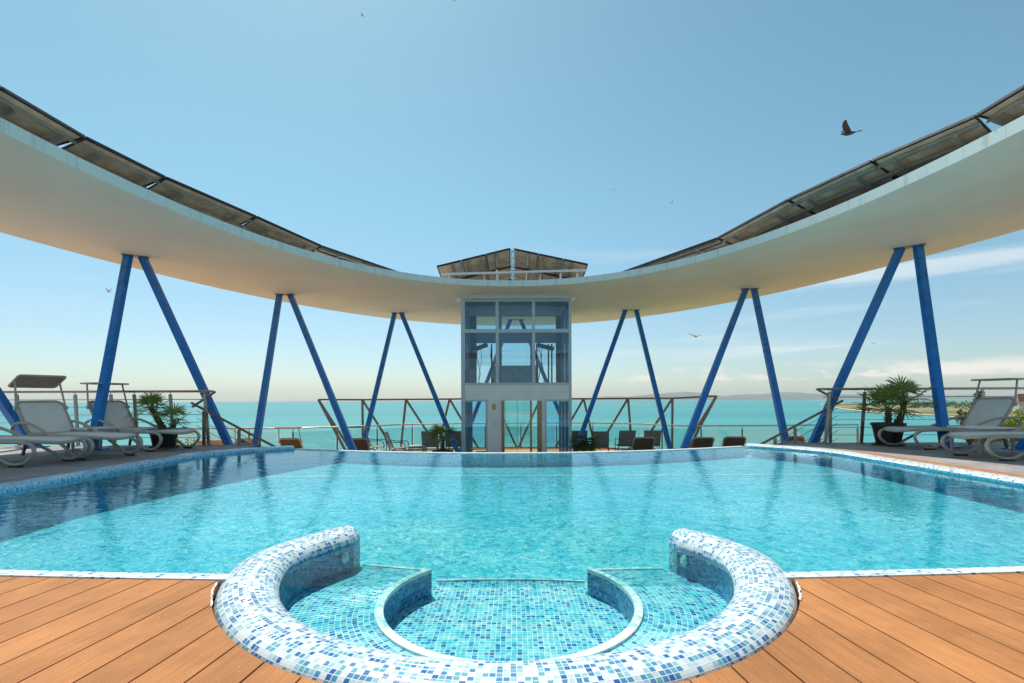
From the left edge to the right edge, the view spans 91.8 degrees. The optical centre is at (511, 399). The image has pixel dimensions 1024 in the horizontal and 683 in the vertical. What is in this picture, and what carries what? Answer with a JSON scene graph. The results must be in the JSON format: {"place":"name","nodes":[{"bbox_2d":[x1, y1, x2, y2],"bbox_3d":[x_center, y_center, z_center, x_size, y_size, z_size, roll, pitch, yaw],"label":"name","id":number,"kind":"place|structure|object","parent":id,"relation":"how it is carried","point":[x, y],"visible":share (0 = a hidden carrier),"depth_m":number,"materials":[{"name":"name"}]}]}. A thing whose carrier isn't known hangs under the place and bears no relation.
{"place":"outdoors","nodes":[
{"label":"outdoors","id":0,"kind":"place"},
{"bbox_2d":[0,445,258,483],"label":"side deck","id":1,"kind":"structure","parent":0,"point":[42,463],"depth_m":7.66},
{"bbox_2d":[0,387,49,448],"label":"support column","id":2,"kind":"structure","parent":1,"relation":"on","point":[10,414],"depth_m":8.91,"materials":[{"name":"blue metal"}]},
{"bbox_2d":[0,115,1023,325],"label":"ring roof","id":3,"kind":"structure","parent":2,"relation":"on","point":[52,195],"depth_m":10.08,"materials":[{"name":"paint"}]},
{"bbox_2d":[0,86,85,146],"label":"solar module","id":4,"kind":"object","parent":3,"relation":"on","point":[19,111],"visible":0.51,"depth_m":6.74,"materials":[{"name":"glass"}]},
{"bbox_2d":[61,136,165,188],"bbox_3d":[-6.817,-3.633,8.183,1.192,0.676,1.454,0,0,8],"label":"solar module","id":5,"kind":"object","parent":3,"relation":"on","point":[96,153],"visible":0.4,"depth_m":8.05,"materials":[{"name":"glass"}]},
{"bbox_2d":[147,177,255,227],"bbox_3d":[-6.408,-3.652,9.974,1.192,0.711,2.059,0,0,16],"label":"solar module","id":6,"kind":"object","parent":3,"relation":"on","point":[191,197],"visible":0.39,"depth_m":9.74,"materials":[{"name":"glass"}]},
{"bbox_2d":[241,216,321,251],"bbox_3d":[-5.700,-3.654,11.867,1.192,0.711,1.868,0,0,25],"label":"solar module","id":7,"kind":"object","parent":3,"relation":"on","point":[264,227],"visible":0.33,"depth_m":11.54,"materials":[{"name":"glass"}]},
{"bbox_2d":[313,245,395,270],"bbox_3d":[-4.297,-3.594,13.798,0.836,0.582,2.696,0,0,37],"label":"solar module","id":8,"kind":"object","parent":3,"relation":"on","point":[327,251],"visible":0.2,"depth_m":13.11,"materials":[{"name":"glass"}]},
{"bbox_2d":[437,248,587,279],"bbox_3d":[0.013,-4.048,16.896,4.766,1.459,3.622,0,0,0],"label":"solar canopy","id":9,"kind":"object","parent":3,"relation":"on","point":[505,264],"visible":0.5,"depth_m":16.06,"materials":[{"name":"metal"}]},
{"bbox_2d":[624,237,729,270],"bbox_3d":[4.265,-3.552,12.947,0.836,0.434,2.920,0,0,-35],"label":"solar module","id":10,"kind":"object","parent":3,"relation":"on","point":[707,246],"visible":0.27,"depth_m":12.31,"materials":[{"name":"glass"}]},
{"bbox_2d":[717,199,815,244],"bbox_3d":[5.577,-3.591,10.629,1.192,0.504,2.100,0,0,-14],"label":"solar module","id":11,"kind":"object","parent":3,"relation":"on","point":[782,214],"visible":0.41,"depth_m":10.31,"materials":[{"name":"glass"}]},
{"bbox_2d":[787,160,898,213],"bbox_3d":[6.054,-3.593,8.865,1.192,0.504,1.620,0,0,-17],"label":"solar module","id":12,"kind":"object","parent":3,"relation":"on","point":[858,180],"visible":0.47,"depth_m":8.70,"materials":[{"name":"glass"}]},
{"bbox_2d":[872,114,991,179],"bbox_3d":[6.541,-3.609,7.551,1.192,0.533,1.318,0,0,-25],"label":"solar module","id":13,"kind":"object","parent":3,"relation":"on","point":[907,158],"visible":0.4,"depth_m":7.37,"materials":[{"name":"glass"}]},
{"bbox_2d":[975,85,1023,125],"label":"solar module","id":14,"kind":"object","parent":3,"relation":"on","point":[1006,109],"visible":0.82,"depth_m":6.46,"materials":[{"name":"glass"}]},
{"bbox_2d":[0,426,87,467],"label":"sun lounger","id":15,"kind":"object","parent":1,"relation":"on","point":[18,438],"visible":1,"depth_m":7.04,"materials":[{"name":"beige plastic"}]},
{"bbox_2d":[8,374,142,460],"bbox_3d":[-7.131,0.244,8.066,2.466,1.336,0.721,0,0,23],"label":"sun lounger","id":16,"kind":"object","parent":1,"relation":"on","point":[46,418],"visible":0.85,"depth_m":8.27,"materials":[{"name":"beige plastic"}]},
{"bbox_2d":[70,426,117,452],"bbox_3d":[-7.348,0.697,8.720,0.500,0.420,0.500,0,0,23],"label":"side table","id":17,"kind":"object","parent":1,"relation":"on","point":[102,429],"visible":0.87,"depth_m":8.64,"materials":[{"name":"beige plastic"}]},
{"bbox_2d":[0,390,215,445],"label":"deck railing","id":18,"kind":"object","parent":1,"relation":"on","point":[136,422],"visible":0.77,"depth_m":9.84,"materials":[{"name":"metal"}]},
{"bbox_2d":[80,382,199,451],"bbox_3d":[-6.981,0.290,9.271,2.490,1.243,0.721,0,0,23],"label":"sun lounger","id":19,"kind":"object","parent":1,"relation":"on","point":[117,412],"visible":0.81,"depth_m":9.42,"materials":[{"name":"beige plastic"}]},
{"bbox_2d":[125,391,193,448],"bbox_3d":[-6.581,0.355,9.332,1.254,1.098,0.852,0,0,0],"label":"potted palm","id":20,"kind":"object","parent":1,"relation":"on","point":[150,401],"visible":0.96,"depth_m":9.26,"materials":[{"name":"green plant"}]},
{"bbox_2d":[0,577,321,682],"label":"deck","id":21,"kind":"structure","parent":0,"point":[66,630],"depth_m":1.86,"materials":[{"name":"brown wood"}]},
{"bbox_2d":[210,582,216,606],"bbox_3d":[-1.358,0.881,2.251,0.018,0.006,0.313,0,0,-27],"label":"sealant bead","id":22,"kind":"object","parent":21,"relation":"on","point":[212,594],"visible":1,"depth_m":2.25,"materials":[{"name":"white rubber"}]},
{"bbox_2d":[0,566,1023,602],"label":"pool coping","id":23,"kind":"object","parent":21,"relation":"attached to","point":[222,578],"visible":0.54,"depth_m":2.49,"materials":[{"name":"stone"}]},
{"bbox_2d":[0,399,987,452],"bbox_3d":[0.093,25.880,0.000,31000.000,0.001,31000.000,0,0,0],"label":"sea","id":24,"kind":"structure","parent":0,"point":[312,414],"depth_m":640.48,"materials":[{"name":"liquid"}]},
{"bbox_2d":[0,455,1023,588],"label":"pool floor","id":25,"kind":"structure","parent":0,"point":[551,527],"depth_m":5.10,"materials":[{"name":"tile"}]},
{"bbox_2d":[0,445,294,523],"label":"pool wall","id":26,"kind":"structure","parent":25,"relation":"on","point":[14,504],"depth_m":6.20,"materials":[{"name":"tile"}]},
{"bbox_2d":[213,526,798,682],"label":"spa tub","id":27,"kind":"object","parent":25,"relation":"on","point":[323,606],"visible":0.94,"depth_m":2.55,"materials":[{"name":"tile"}]},
{"bbox_2d":[179,474,867,476],"bbox_3d":[0.104,1.175,7.690,10.800,0.004,0.060,0,0,0],"label":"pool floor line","id":28,"kind":"object","parent":25,"relation":"on","point":[524,475],"visible":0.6,"depth_m":7.69,"materials":[{"name":"tile"}]},
{"bbox_2d":[749,446,1023,509],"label":"pool wall","id":29,"kind":"structure","parent":25,"relation":"on","point":[1005,495],"depth_m":6.47,"materials":[{"name":"tile"}]},
{"bbox_2d":[744,443,1023,483],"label":"pool coping","id":30,"kind":"object","parent":29,"relation":"on","point":[963,471],"visible":1,"depth_m":6.69,"materials":[{"name":"stone"}]},
{"bbox_2d":[833,449,1023,477],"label":"edge board","id":31,"kind":"object","parent":30,"relation":"on","point":[935,463],"visible":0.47,"depth_m":6.50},
{"bbox_2d":[403,448,620,451],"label":"terrace","id":32,"kind":"structure","parent":0,"point":[521,449],"depth_m":19.96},
{"bbox_2d":[75,253,233,450],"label":"support column","id":33,"kind":"structure","parent":32,"relation":"on","point":[103,389],"depth_m":10.51,"materials":[{"name":"blue metal"}]},
{"bbox_2d":[176,438,197,444],"bbox_3d":[-7.589,1.371,11.394,0.484,1.381,0.803,0,0,0],"label":"shrub","id":34,"kind":"object","parent":32,"relation":"on","point":[187,442],"visible":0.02,"depth_m":11.51,"materials":[{"name":"green plant"}]},
{"bbox_2d":[198,440,222,444],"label":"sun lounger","id":35,"kind":"object","parent":32,"relation":"on","point":[218,442],"visible":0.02,"depth_m":14.39,"materials":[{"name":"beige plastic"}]},
{"bbox_2d":[190,402,274,446],"bbox_3d":[-4.946,1.211,9.900,2.922,2.349,0.046,0,0,0],"label":"stair railing","id":36,"kind":"object","parent":32,"relation":"on","point":[238,432],"visible":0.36,"depth_m":9.88,"materials":[{"name":"metal"}]},
{"bbox_2d":[211,439,256,447],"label":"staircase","id":37,"kind":"structure","parent":32,"relation":"on","point":[245,442],"depth_m":11.09,"materials":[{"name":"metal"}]},
{"bbox_2d":[231,427,254,443],"bbox_3d":[-8.115,1.444,15.935,0.721,1.243,2.490,0,0,-6],"label":"sun lounger","id":38,"kind":"object","parent":32,"relation":"on","point":[245,439],"visible":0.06,"depth_m":14.92,"materials":[{"name":"beige plastic"}]},
{"bbox_2d":[275,426,307,448],"bbox_3d":[-6.762,1.440,16.039,0.721,1.243,2.490,0,0,0],"label":"sun lounger","id":39,"kind":"object","parent":32,"relation":"on","point":[296,442],"visible":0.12,"depth_m":15.10,"materials":[{"name":"beige plastic"}]},
{"bbox_2d":[252,294,356,449],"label":"support column","id":40,"kind":"structure","parent":32,"relation":"on","point":[259,422],"depth_m":13.08,"materials":[{"name":"blue metal"}]},
{"bbox_2d":[345,426,386,450],"bbox_3d":[-4.683,1.432,15.939,0.721,1.243,2.490,0,0,0],"label":"sun lounger","id":41,"kind":"object","parent":32,"relation":"on","point":[361,444],"visible":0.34,"depth_m":15.07,"materials":[{"name":"beige plastic"}]},
{"bbox_2d":[362,431,386,449],"bbox_3d":[-4.821,1.572,17.394,0.755,0.958,0.598,0,0,-6],"label":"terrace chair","id":42,"kind":"object","parent":32,"relation":"on","point":[371,446],"visible":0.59,"depth_m":17.56,"materials":[{"name":"metal"}]},
{"bbox_2d":[383,432,408,450],"bbox_3d":[-3.925,1.569,16.800,0.755,0.958,0.598,0,0,0],"label":"terrace chair","id":43,"kind":"object","parent":32,"relation":"on","point":[388,441],"visible":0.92,"depth_m":16.77,"materials":[{"name":"metal"}]},
{"bbox_2d":[317,398,478,449],"bbox_3d":[-4.623,1.005,20.501,6.448,2.142,1.208,0,0,-17],"label":"wind screen frame","id":44,"kind":"object","parent":32,"relation":"on","point":[330,419],"visible":0.72,"depth_m":20.59,"materials":[{"name":"metal"}]},
{"bbox_2d":[362,313,459,451],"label":"support column","id":45,"kind":"structure","parent":32,"relation":"on","point":[423,368],"depth_m":16.98,"materials":[{"name":"blue metal"}]},
{"bbox_2d":[407,445,426,451],"bbox_3d":[-3.267,1.817,17.200,0.600,0.450,0.600,0,0,0],"label":"side table","id":46,"kind":"object","parent":32,"relation":"on","point":[417,446],"visible":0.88,"depth_m":16.93,"materials":[{"name":"beige plastic"}]},
{"bbox_2d":[421,431,440,451],"bbox_3d":[-2.861,1.565,17.544,0.598,0.958,0.755,0,0,0],"label":"terrace chair","id":47,"kind":"object","parent":32,"relation":"on","point":[432,442],"visible":0.65,"depth_m":17.30,"materials":[{"name":"metal"}]},
{"bbox_2d":[424,424,463,451],"bbox_3d":[-2.034,1.356,14.632,1.187,1.362,1.174,0,0,32],"label":"potted palm","id":48,"kind":"object","parent":32,"relation":"on","point":[436,430],"visible":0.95,"depth_m":14.52,"materials":[{"name":"green plant"}]},
{"bbox_2d":[445,431,460,448],"bbox_3d":[-2.061,1.562,17.544,0.598,0.958,0.755,0,0,-6],"label":"terrace chair","id":49,"kind":"object","parent":32,"relation":"on","point":[457,435],"visible":0.36,"depth_m":17.30,"materials":[{"name":"metal"}]},
{"bbox_2d":[455,295,576,451],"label":"lift tower","id":50,"kind":"structure","parent":32,"relation":"on","point":[510,383],"depth_m":15.12,"materials":[{"name":"metal"}]},
{"bbox_2d":[461,300,465,451],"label":"column","id":51,"kind":"structure","parent":50,"relation":"in","point":[463,404],"depth_m":15.11,"materials":[{"name":"metal"}]},
{"bbox_2d":[568,300,571,451],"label":"column","id":52,"kind":"structure","parent":50,"relation":"in","point":[569,303],"depth_m":15.11,"materials":[{"name":"metal"}]},
{"bbox_2d":[459,319,573,451],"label":"support column","id":53,"kind":"structure","parent":32,"relation":"on","point":[488,377],"depth_m":19.23,"materials":[{"name":"blue metal"}]},
{"bbox_2d":[176,422,858,449],"bbox_3d":[0.116,1.492,19.298,25.518,1.076,3.061,0,0,-2],"label":"glass balustrade","id":54,"kind":"object","parent":32,"relation":"on","point":[701,426],"visible":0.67,"depth_m":18.85,"materials":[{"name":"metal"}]},
{"bbox_2d":[295,447,744,466],"bbox_3d":[0.180,1.501,9.126,8.657,1.156,1.171,0,0,0],"label":"pool overflow edge","id":55,"kind":"object","parent":32,"relation":"on","point":[549,461],"visible":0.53,"depth_m":8.68,"materials":[{"name":"tile"}]},
{"bbox_2d":[296,446,743,452],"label":"pool overflow sill","id":56,"kind":"structure","parent":55,"relation":"on","point":[520,452],"depth_m":8.79,"materials":[{"name":"white tile"}]},
{"bbox_2d":[505,404,536,446],"bbox_3d":[0.350,0.992,21.255,2.774,2.120,0.569,0,0,0],"label":"wind screen frame","id":57,"kind":"object","parent":32,"relation":"on","point":[525,431],"visible":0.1,"depth_m":21.14,"materials":[{"name":"metal"}]},
{"bbox_2d":[572,431,587,451],"bbox_3d":[2.333,1.546,17.544,0.598,0.958,0.755,0,0,0],"label":"terrace chair","id":58,"kind":"object","parent":32,"relation":"on","point":[585,433],"visible":0.09,"depth_m":17.23,"materials":[{"name":"metal"}]},
{"bbox_2d":[567,433,601,451],"bbox_3d":[2.123,1.487,14.600,1.144,1.071,1.170,0,0,-36],"label":"potted palm","id":59,"kind":"object","parent":32,"relation":"on","point":[585,445],"visible":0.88,"depth_m":14.40,"materials":[{"name":"green plant"}]},
{"bbox_2d":[592,431,608,450],"bbox_3d":[3.049,1.544,17.145,0.598,0.958,0.755,0,0,9],"label":"terrace chair","id":60,"kind":"object","parent":32,"relation":"on","point":[603,440],"visible":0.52,"depth_m":16.86,"materials":[{"name":"metal"}]},
{"bbox_2d":[573,310,672,451],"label":"support column","id":61,"kind":"structure","parent":32,"relation":"on","point":[651,375],"depth_m":16.74,"materials":[{"name":"blue metal"}]},
{"bbox_2d":[615,430,635,448],"bbox_3d":[4.008,1.540,17.544,0.598,0.958,0.755,0,0,0],"label":"terrace chair","id":62,"kind":"object","parent":32,"relation":"on","point":[625,438],"visible":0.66,"depth_m":17.27,"materials":[{"name":"fabric"}]},
{"bbox_2d":[555,395,717,447],"bbox_3d":[5.042,0.937,20.502,6.489,2.210,1.234,0,0,17],"label":"wind screen frame","id":63,"kind":"object","parent":32,"relation":"on","point":[703,417],"visible":0.66,"depth_m":20.53,"materials":[{"name":"metal"}]},
{"bbox_2d":[617,437,655,450],"bbox_3d":[3.997,1.570,16.036,0.721,0.904,2.295,0,0,0],"label":"sun lounger","id":64,"kind":"object","parent":32,"relation":"on","point":[642,443],"visible":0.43,"depth_m":15.10,"materials":[{"name":"brown wicker"}]},
{"bbox_2d":[644,430,660,449],"bbox_3d":[4.911,1.537,17.544,0.598,0.958,0.755,0,0,6],"label":"terrace chair","id":65,"kind":"object","parent":32,"relation":"on","point":[656,434],"visible":0.48,"depth_m":17.24,"materials":[{"name":"fabric"}]},
{"bbox_2d":[673,437,714,448],"bbox_3d":[5.748,1.564,15.936,0.721,0.904,2.295,0,0,0],"label":"sun lounger","id":66,"kind":"object","parent":32,"relation":"on","point":[701,442],"visible":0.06,"depth_m":14.95,"materials":[{"name":"brown wicker"}]},
{"bbox_2d":[720,436,746,453],"bbox_3d":[6.936,1.559,16.127,0.721,0.904,2.295,0,0,9],"label":"sun lounger","id":67,"kind":"object","parent":32,"relation":"on","point":[734,441],"visible":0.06,"depth_m":15.13,"materials":[{"name":"brown wicker"}]},
{"bbox_2d":[680,288,788,448],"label":"support column","id":68,"kind":"structure","parent":32,"relation":"on","point":[778,408],"depth_m":12.67,"materials":[{"name":"blue metal"}]},
{"bbox_2d":[745,400,842,452],"bbox_3d":[5.154,1.175,9.900,2.922,2.349,0.046,0,0,0],"label":"stair railing","id":69,"kind":"object","parent":32,"relation":"on","point":[795,430],"visible":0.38,"depth_m":9.88,"materials":[{"name":"metal"}]},
{"bbox_2d":[789,435,805,441],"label":"sun lounger","id":70,"kind":"object","parent":32,"relation":"on","point":[802,438],"visible":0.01,"depth_m":15.31,"materials":[{"name":"beige plastic"}]},
{"bbox_2d":[777,436,823,445],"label":"staircase","id":71,"kind":"structure","parent":32,"relation":"on","point":[788,440],"depth_m":11.04,"materials":[{"name":"metal"}]},
{"bbox_2d":[808,243,963,447],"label":"support column","id":72,"kind":"structure","parent":32,"relation":"on","point":[935,371],"depth_m":10.05,"materials":[{"name":"blue metal"}]},
{"bbox_2d":[956,390,986,441],"bbox_3d":[11.499,0.859,12.311,0.699,2.267,0.762,0,0,0],"label":"shrub","id":73,"kind":"object","parent":32,"relation":"on","point":[959,412],"visible":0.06,"depth_m":12.40,"materials":[{"name":"green plant"}]},
{"bbox_2d":[0,0,1023,402],"label":"sky","id":74,"kind":"structure","parent":0,"point":[407,136],"materials":[{"name":"blue"}]},
{"bbox_2d":[2,447,1023,496],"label":"pool edge","id":75,"kind":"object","parent":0,"point":[741,451],"depth_m":7.87,"materials":[{"name":"tile"}]},
{"bbox_2d":[391,447,748,453],"bbox_3d":[0.086,14.230,8.014,26.070,24.500,26.028,0,0,0],"label":"building base","id":76,"kind":"object","parent":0,"point":[484,447],"visible":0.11,"depth_m":20.45,"materials":[{"name":"concrete"}]},
{"bbox_2d":[572,392,1013,400],"bbox_3d":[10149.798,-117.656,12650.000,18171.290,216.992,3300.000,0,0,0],"label":"hills","id":77,"kind":"structure","parent":0,"point":[795,396],"depth_m":11796.98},
{"bbox_2d":[840,120,861,135],"bbox_3d":[9.138,-7.360,13.492,0.478,0.328,0.540,0,0,-26],"label":"pigeon","id":78,"kind":"object","parent":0,"point":[846,131],"visible":1,"depth_m":13.45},
{"bbox_2d":[680,573,1023,682],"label":"deck","id":79,"kind":"structure","parent":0,"point":[942,629],"depth_m":1.84,"materials":[{"name":"brown wood"}]},
{"bbox_2d":[796,582,801,599],"bbox_3d":[1.311,0.871,2.263,0.016,0.006,0.236,0,0,27],"label":"sealant bead","id":80,"kind":"object","parent":79,"relation":"on","point":[800,594],"visible":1,"depth_m":2.25,"materials":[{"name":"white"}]},
{"bbox_2d":[821,403,954,416],"bbox_3d":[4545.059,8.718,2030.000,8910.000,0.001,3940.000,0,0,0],"label":"beach sand","id":81,"kind":"structure","parent":0,"point":[892,412],"depth_m":883.35,"materials":[{"name":"beige sand"}]},
{"bbox_2d":[778,442,1023,474],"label":"side deck","id":82,"kind":"structure","parent":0,"point":[975,459],"depth_m":8.02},
{"bbox_2d":[849,375,938,445],"bbox_3d":[7.201,0.184,9.404,1.328,1.341,1.386,0,0,-39],"label":"potted palm","id":83,"kind":"object","parent":82,"relation":"on","point":[891,391],"visible":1,"depth_m":9.25,"materials":[{"name":"green plant"}]},
{"bbox_2d":[816,387,1023,442],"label":"deck railing","id":84,"kind":"object","parent":82,"relation":"on","point":[828,404],"visible":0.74,"depth_m":9.84,"materials":[{"name":"metal"}]},
{"bbox_2d":[858,451,1023,475],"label":"drain grate","id":85,"kind":"object","parent":82,"relation":"on","point":[946,464],"visible":0.42,"depth_m":6.45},
{"bbox_2d":[877,378,1023,449],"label":"sun lounger","id":86,"kind":"object","parent":82,"relation":"on","point":[989,411],"visible":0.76,"depth_m":8.97,"materials":[{"name":"beige plastic"}]},
{"bbox_2d":[940,426,1023,460],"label":"sun lounger","id":87,"kind":"object","parent":82,"relation":"on","point":[994,436],"visible":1,"depth_m":7.27,"materials":[{"name":"beige plastic"}]},
{"bbox_2d":[947,426,1016,454],"bbox_3d":[7.552,0.643,7.980,0.600,0.420,0.600,0,0,0],"label":"side table","id":88,"kind":"object","parent":82,"relation":"on","point":[976,428],"visible":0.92,"depth_m":7.74,"materials":[{"name":"beige plastic"}]},
{"bbox_2d":[1001,439,1023,450],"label":"support column","id":89,"kind":"structure","parent":82,"relation":"on","point":[1019,445],"depth_m":8.35,"materials":[{"name":"blue metal"}]},
{"bbox_2d":[836,401,1010,416],"bbox_3d":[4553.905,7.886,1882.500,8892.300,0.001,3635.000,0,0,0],"label":"fields","id":90,"kind":"structure","parent":0,"point":[951,410],"depth_m":1180.73,"materials":[{"name":"green plant"}]},
{"bbox_2d":[873,400,970,407],"bbox_3d":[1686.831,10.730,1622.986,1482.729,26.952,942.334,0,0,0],"label":"distant trees","id":91,"kind":"object","parent":90,"relation":"on","point":[953,403],"visible":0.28,"depth_m":1399.40,"materials":[{"name":"green plant"}]},
{"bbox_2d":[1011,394,1023,415],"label":"distant house","id":92,"kind":"structure","parent":90,"relation":"on","point":[1020,401],"depth_m":556.37,"materials":[{"name":"paint"}]},
{"bbox_2d":[995,406,1023,441],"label":"shrub","id":93,"kind":"object","parent":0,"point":[1013,423],"visible":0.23,"depth_m":14.13,"materials":[{"name":"green plant"}]}
]}

